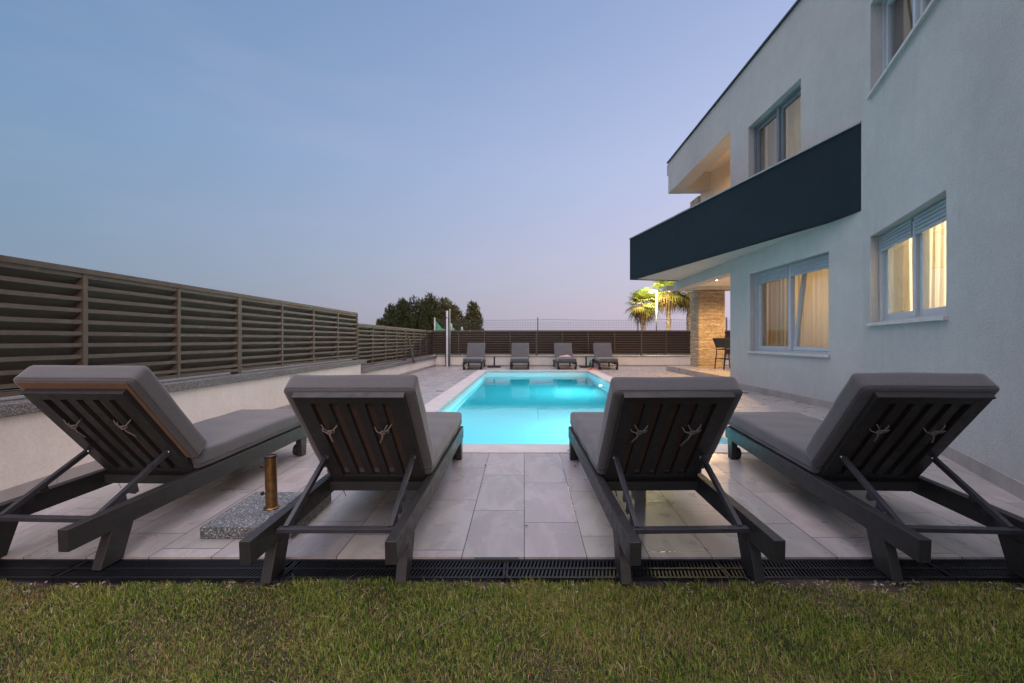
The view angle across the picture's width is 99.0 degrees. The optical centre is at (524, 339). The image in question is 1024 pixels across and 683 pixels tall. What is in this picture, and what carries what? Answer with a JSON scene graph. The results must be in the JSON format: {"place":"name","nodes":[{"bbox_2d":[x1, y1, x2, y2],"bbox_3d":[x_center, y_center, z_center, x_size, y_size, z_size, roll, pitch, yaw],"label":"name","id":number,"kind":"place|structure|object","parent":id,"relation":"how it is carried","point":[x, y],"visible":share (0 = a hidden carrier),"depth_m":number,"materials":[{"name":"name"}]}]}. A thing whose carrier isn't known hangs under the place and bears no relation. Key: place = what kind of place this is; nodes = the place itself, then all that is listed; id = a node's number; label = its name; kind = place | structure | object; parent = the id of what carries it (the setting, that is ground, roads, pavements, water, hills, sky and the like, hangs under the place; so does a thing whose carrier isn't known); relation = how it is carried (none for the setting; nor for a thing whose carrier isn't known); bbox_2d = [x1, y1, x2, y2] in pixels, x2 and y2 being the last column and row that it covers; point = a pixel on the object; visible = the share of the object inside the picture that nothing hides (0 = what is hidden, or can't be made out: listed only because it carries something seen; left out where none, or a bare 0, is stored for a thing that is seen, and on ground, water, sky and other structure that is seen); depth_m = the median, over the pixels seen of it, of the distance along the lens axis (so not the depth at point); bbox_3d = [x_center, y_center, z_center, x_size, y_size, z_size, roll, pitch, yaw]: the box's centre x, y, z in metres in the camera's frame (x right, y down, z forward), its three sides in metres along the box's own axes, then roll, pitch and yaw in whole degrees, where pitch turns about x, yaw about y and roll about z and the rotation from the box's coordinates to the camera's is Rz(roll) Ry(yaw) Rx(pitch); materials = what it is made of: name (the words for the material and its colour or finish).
{"place":"outdoors","nodes":[
{"label":"outdoors","id":0,"kind":"place"},
{"bbox_2d":[2,355,433,397],"bbox_3d":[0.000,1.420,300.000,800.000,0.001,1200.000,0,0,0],"label":"ground","id":1,"kind":"structure","parent":0,"point":[210,374],"depth_m":19.05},
{"bbox_2d":[0,359,366,502],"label":"garden wall","id":2,"kind":"structure","parent":1,"relation":"on","point":[37,446],"depth_m":3.26,"materials":[{"name":"stone"}]},
{"bbox_2d":[0,255,357,397],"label":"louvre fence","id":3,"kind":"object","parent":2,"relation":"on","point":[54,314],"visible":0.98,"depth_m":3.95,"materials":[{"name":"wood"}]},
{"bbox_2d":[376,302,397,326],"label":"pine tree","id":4,"kind":"object","parent":1,"relation":"on","point":[387,317],"visible":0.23,"depth_m":49.33,"materials":[{"name":"green plant"}]},
{"bbox_2d":[361,356,436,374],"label":"garden wall","id":5,"kind":"structure","parent":1,"relation":"on","point":[404,367],"depth_m":11.62,"materials":[{"name":"stone"}]},
{"bbox_2d":[358,323,433,366],"bbox_3d":[-3.398,0.122,12.509,0.100,0.915,7.421,0,0,0],"label":"louvre fence","id":6,"kind":"object","parent":5,"relation":"on","point":[378,344],"visible":0.94,"depth_m":11.07,"materials":[{"name":"wood"}]},
{"bbox_2d":[407,337,414,363],"bbox_3d":[-3.226,0.290,12.463,0.289,0.770,0.144,0,0,17],"label":"brace bar","id":7,"kind":"object","parent":6,"relation":"attached to","point":[413,360],"visible":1,"depth_m":12.49,"materials":[{"name":"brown metal"}]},
{"bbox_2d":[391,296,416,328],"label":"pine tree","id":8,"kind":"object","parent":1,"relation":"on","point":[403,317],"visible":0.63,"depth_m":46.43,"materials":[{"name":"green plant"}]},
{"bbox_2d":[409,296,422,328],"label":"pine tree","id":9,"kind":"object","parent":1,"relation":"on","point":[415,309],"visible":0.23,"depth_m":49.29,"materials":[{"name":"green plant"}]},
{"bbox_2d":[416,292,444,330],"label":"pine tree","id":10,"kind":"object","parent":1,"relation":"on","point":[428,315],"visible":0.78,"depth_m":47.35,"materials":[{"name":"green plant"}]},
{"bbox_2d":[433,296,452,327],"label":"pine tree","id":11,"kind":"object","parent":1,"relation":"on","point":[444,305],"visible":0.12,"depth_m":49.42,"materials":[{"name":"green plant"}]},
{"bbox_2d":[435,321,470,331],"bbox_3d":[-3.500,0.315,22.750,0.080,2.210,11.000,0,0,0],"label":"green screen","id":12,"kind":"object","parent":1,"relation":"on","point":[437,326],"visible":0.2,"depth_m":18.58,"materials":[{"name":"fabric"}]},
{"bbox_2d":[442,302,468,331],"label":"pine tree","id":13,"kind":"object","parent":1,"relation":"on","point":[456,314],"visible":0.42,"depth_m":48.63,"materials":[{"name":"green plant"}]},
{"bbox_2d":[464,299,483,331],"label":"pine tree","id":14,"kind":"object","parent":1,"relation":"on","point":[472,313],"visible":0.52,"depth_m":49.55,"materials":[{"name":"green plant"}]},
{"bbox_2d":[434,317,729,355],"bbox_3d":[2.330,0.265,17.200,11.744,2.310,0.050,0,0,0],"label":"net fence","id":15,"kind":"object","parent":1,"relation":"on","point":[588,324],"visible":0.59,"depth_m":17.20,"materials":[{"name":"metal"}]},
{"bbox_2d":[435,355,729,365],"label":"garden wall","id":16,"kind":"structure","parent":1,"relation":"on","point":[623,360],"depth_m":16.14,"materials":[{"name":"stone"}]},
{"bbox_2d":[433,330,729,354],"bbox_3d":[2.384,0.110,16.258,11.553,0.930,0.100,0,0,0],"label":"louvre fence","id":17,"kind":"object","parent":16,"relation":"on","point":[634,343],"visible":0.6,"depth_m":16.25,"materials":[{"name":"brown wood"}]},
{"bbox_2d":[624,287,663,331],"bbox_3d":[10.903,-1.708,40.001,4.104,6.269,3.875,0,0,0],"label":"palm tree","id":18,"kind":"object","parent":1,"relation":"on","point":[643,311],"visible":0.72,"depth_m":39.47,"materials":[{"name":"green plant"}]},
{"bbox_2d":[649,290,656,318],"bbox_3d":[11.219,-1.457,38.000,0.692,5.753,0.240,0,0,0],"label":"street lamp","id":19,"kind":"object","parent":1,"relation":"on","point":[651,291],"visible":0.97,"depth_m":37.95,"materials":[{"name":"white metal"}]},
{"bbox_2d":[648,281,688,331],"bbox_3d":[13.256,-2.456,39.993,4.623,7.763,4.242,0,0,0],"label":"palm tree","id":20,"kind":"object","parent":1,"relation":"on","point":[668,299],"visible":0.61,"depth_m":39.44,"materials":[{"name":"green plant"}]},
{"bbox_2d":[672,291,690,331],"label":"palm tree","id":21,"kind":"object","parent":1,"relation":"on","point":[687,307],"visible":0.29,"depth_m":40.80,"materials":[{"name":"green plant"}]},
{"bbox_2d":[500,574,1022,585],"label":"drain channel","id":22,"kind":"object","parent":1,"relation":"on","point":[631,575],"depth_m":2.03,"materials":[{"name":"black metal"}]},
{"bbox_2d":[0,559,88,583],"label":"drain grate","id":23,"kind":"object","parent":22,"relation":"on","point":[41,571],"visible":0.97,"depth_m":2.01,"materials":[{"name":"black plastic"}]},
{"bbox_2d":[53,559,297,584],"bbox_3d":[-1.580,1.065,2.012,0.996,0.030,0.164,0,0,0],"label":"drain grate","id":24,"kind":"object","parent":22,"relation":"on","point":[187,571],"visible":0.84,"depth_m":1.98,"materials":[{"name":"black plastic"}]},
{"bbox_2d":[280,559,505,582],"bbox_3d":[-0.583,1.065,2.012,0.991,0.030,0.164,0,0,0],"label":"drain grate","id":25,"kind":"object","parent":22,"relation":"on","point":[446,570],"visible":0.87,"depth_m":2.00,"materials":[{"name":"black plastic"}]},
{"bbox_2d":[475,557,517,562],"bbox_3d":[-0.133,1.051,2.087,0.205,0.018,0.022,0,0,0],"label":"drain cover plate","id":26,"kind":"object","parent":25,"relation":"on","point":[495,559],"visible":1,"depth_m":2.08,"materials":[{"name":"black metal"}]},
{"bbox_2d":[505,559,729,584],"bbox_3d":[0.412,1.065,2.012,0.991,0.030,0.164,0,0,0],"label":"drain grate","id":27,"kind":"object","parent":22,"relation":"on","point":[712,572],"visible":0.92,"depth_m":2.00,"materials":[{"name":"black plastic"}]},
{"bbox_2d":[715,559,956,582],"bbox_3d":[1.410,1.065,2.012,0.996,0.030,0.164,0,0,0],"label":"drain grate","id":28,"kind":"object","parent":22,"relation":"on","point":[859,570],"visible":0.84,"depth_m":1.99,"materials":[{"name":"black plastic"}]},
{"bbox_2d":[930,559,1023,584],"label":"drain grate","id":29,"kind":"object","parent":22,"relation":"on","point":[979,570],"visible":0.84,"depth_m":2.00,"materials":[{"name":"black plastic"}]},
{"bbox_2d":[0,0,796,331],"label":"sky","id":30,"kind":"structure","parent":0,"point":[506,157],"materials":[{"name":"blue"}]},
{"bbox_2d":[0,573,1023,682],"bbox_3d":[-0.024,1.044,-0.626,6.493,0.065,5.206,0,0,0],"label":"grass","id":31,"kind":"structure","parent":0,"point":[88,607],"depth_m":1.58,"materials":[{"name":"green plant"}]},
{"bbox_2d":[423,594,499,636],"bbox_3d":[-0.230,1.050,1.675,0.361,0.012,0.003,0,0,-44],"label":"straw","id":32,"kind":"object","parent":31,"relation":"on","point":[460,616],"visible":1,"depth_m":1.67,"materials":[{"name":"plant"}]},
{"bbox_2d":[0,580,1023,593],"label":"gravel","id":33,"kind":"structure","parent":31,"relation":"on","point":[783,592],"depth_m":1.88,"materials":[{"name":"grey gravel"}]},
{"bbox_2d":[0,366,1023,567],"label":"patio","id":34,"kind":"structure","parent":0,"point":[486,504],"depth_m":2.57,"materials":[{"name":"tile"}]},
{"bbox_2d":[0,365,306,570],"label":"sun lounger","id":35,"kind":"object","parent":34,"relation":"on","point":[132,426],"visible":0.98,"depth_m":2.32,"materials":[{"name":"grey fabric"}]},
{"bbox_2d":[200,454,330,538],"bbox_3d":[-1.445,0.840,2.497,0.475,0.365,0.475,0,2,0],"label":"parasol base","id":36,"kind":"object","parent":34,"relation":"on","point":[245,517],"visible":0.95,"depth_m":2.46,"materials":[{"name":"stone"}]},
{"bbox_2d":[239,375,462,582],"bbox_3d":[-0.831,0.581,2.717,0.640,0.866,1.958,0,2,0],"label":"sun lounger","id":37,"kind":"object","parent":34,"relation":"on","point":[376,433],"visible":1,"depth_m":2.17,"materials":[{"name":"grey fabric"}]},
{"bbox_2d":[445,311,449,366],"bbox_3d":[-2.789,-0.080,15.904,0.171,2.100,0.183,0,0,0],"label":"outdoor shower","id":38,"kind":"object","parent":34,"relation":"on","point":[447,338],"visible":1,"depth_m":15.91,"materials":[{"name":"silver metal"}]},
{"bbox_2d":[463,343,485,369],"bbox_3d":[-1.704,0.537,15.121,0.640,0.866,1.958,0,0,-1],"label":"sun lounger","id":39,"kind":"object","parent":34,"relation":"on","point":[475,352],"visible":1,"depth_m":15.36,"materials":[{"name":"grey fabric"}]},
{"bbox_2d":[487,356,500,367],"bbox_3d":[-1.060,0.777,15.500,0.460,0.383,0.460,0,0,0],"label":"parasol base","id":40,"kind":"object","parent":34,"relation":"on","point":[494,366],"visible":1,"depth_m":15.27,"materials":[{"name":"black"}]},
{"bbox_2d":[510,343,528,369],"bbox_3d":[-0.145,0.537,15.141,0.640,0.866,1.958,0,0,0],"label":"sun lounger","id":41,"kind":"object","parent":34,"relation":"on","point":[519,352],"visible":1,"depth_m":15.38,"materials":[{"name":"grey fabric"}]},
{"bbox_2d":[553,343,576,369],"bbox_3d":[1.387,0.537,15.141,0.640,0.866,1.958,0,0,-1],"label":"sun lounger","id":42,"kind":"object","parent":34,"relation":"on","point":[561,349],"visible":1,"depth_m":15.38,"materials":[{"name":"grey fabric"}]},
{"bbox_2d":[441,372,723,443],"bbox_3d":[0.395,1.895,8.915,3.190,1.750,9.770,0,0,0],"label":"pool basin","id":43,"kind":"object","parent":34,"relation":"in","point":[518,373],"visible":0.06,"depth_m":13.80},
{"bbox_2d":[446,375,608,443],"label":"water","id":44,"kind":"structure","parent":43,"relation":"in","point":[515,409],"depth_m":7.22,"materials":[{"name":"blue liquid"}]},
{"bbox_2d":[579,357,592,367],"bbox_3d":[2.180,0.777,15.400,0.440,0.383,0.440,0,0,0],"label":"parasol base","id":45,"kind":"object","parent":34,"relation":"on","point":[585,366],"visible":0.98,"depth_m":15.18,"materials":[{"name":"black"}]},
{"bbox_2d":[424,370,748,452],"bbox_3d":[0.395,0.995,8.918,3.760,0.061,10.343,0,0,0],"label":"pool coping","id":46,"kind":"object","parent":34,"relation":"on","point":[443,401],"visible":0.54,"depth_m":4.40,"materials":[{"name":"stone"}]},
{"bbox_2d":[591,343,618,369],"bbox_3d":[2.770,0.537,15.121,0.640,0.866,1.958,0,0,1],"label":"sun lounger","id":47,"kind":"object","parent":34,"relation":"on","point":[602,352],"visible":0.98,"depth_m":15.34,"materials":[{"name":"grey fabric"}]},
{"bbox_2d":[568,376,785,583],"bbox_3d":[0.717,0.586,2.717,0.644,0.855,1.958,0,2,-1],"label":"sun lounger","id":48,"kind":"object","parent":34,"relation":"on","point":[650,433],"visible":1,"depth_m":2.17,"materials":[{"name":"grey fabric"}]},
{"bbox_2d":[629,0,1023,500],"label":"villa","id":49,"kind":"object","parent":34,"relation":"on","point":[851,172],"visible":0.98,"depth_m":5.54,"materials":[{"name":"paint"}]},
{"bbox_2d":[754,85,800,173],"bbox_3d":[4.604,-3.123,7.571,0.402,2.145,1.948,0,0,0],"label":"window","id":50,"kind":"structure","parent":49,"relation":"in","point":[779,128],"depth_m":7.70,"materials":[{"name":"plastic"}]},
{"bbox_2d":[747,254,830,357],"bbox_3d":[4.540,-0.538,7.258,0.549,1.675,2.567,0,0,0],"label":"window","id":51,"kind":"structure","parent":49,"relation":"in","point":[798,300],"depth_m":7.30,"materials":[{"name":"plastic"}]},
{"bbox_2d":[866,0,937,99],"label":"window","id":52,"kind":"structure","parent":49,"relation":"in","point":[921,9],"depth_m":5.11,"materials":[{"name":"plastic"}]},
{"bbox_2d":[866,199,947,325],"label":"window","id":53,"kind":"structure","parent":49,"relation":"in","point":[927,230],"depth_m":4.60,"materials":[{"name":"plastic"}]},
{"bbox_2d":[725,372,1023,581],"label":"sun lounger","id":54,"kind":"object","parent":34,"relation":"on","point":[871,434],"visible":0.98,"depth_m":2.20,"materials":[{"name":"grey fabric"}]},
{"bbox_2d":[713,338,729,369],"bbox_3d":[5.596,0.382,12.147,0.556,0.859,0.448,0,0,-8],"label":"bar chair","id":55,"kind":"object","parent":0,"point":[718,343],"visible":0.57,"depth_m":12.16,"materials":[{"name":"black metal"}]},
{"bbox_2d":[721,338,729,369],"bbox_3d":[5.576,0.382,11.548,0.556,0.859,0.448,0,0,-5],"label":"bar chair","id":56,"kind":"object","parent":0,"point":[726,342],"visible":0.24,"depth_m":11.62,"materials":[{"name":"black metal"}]}
]}

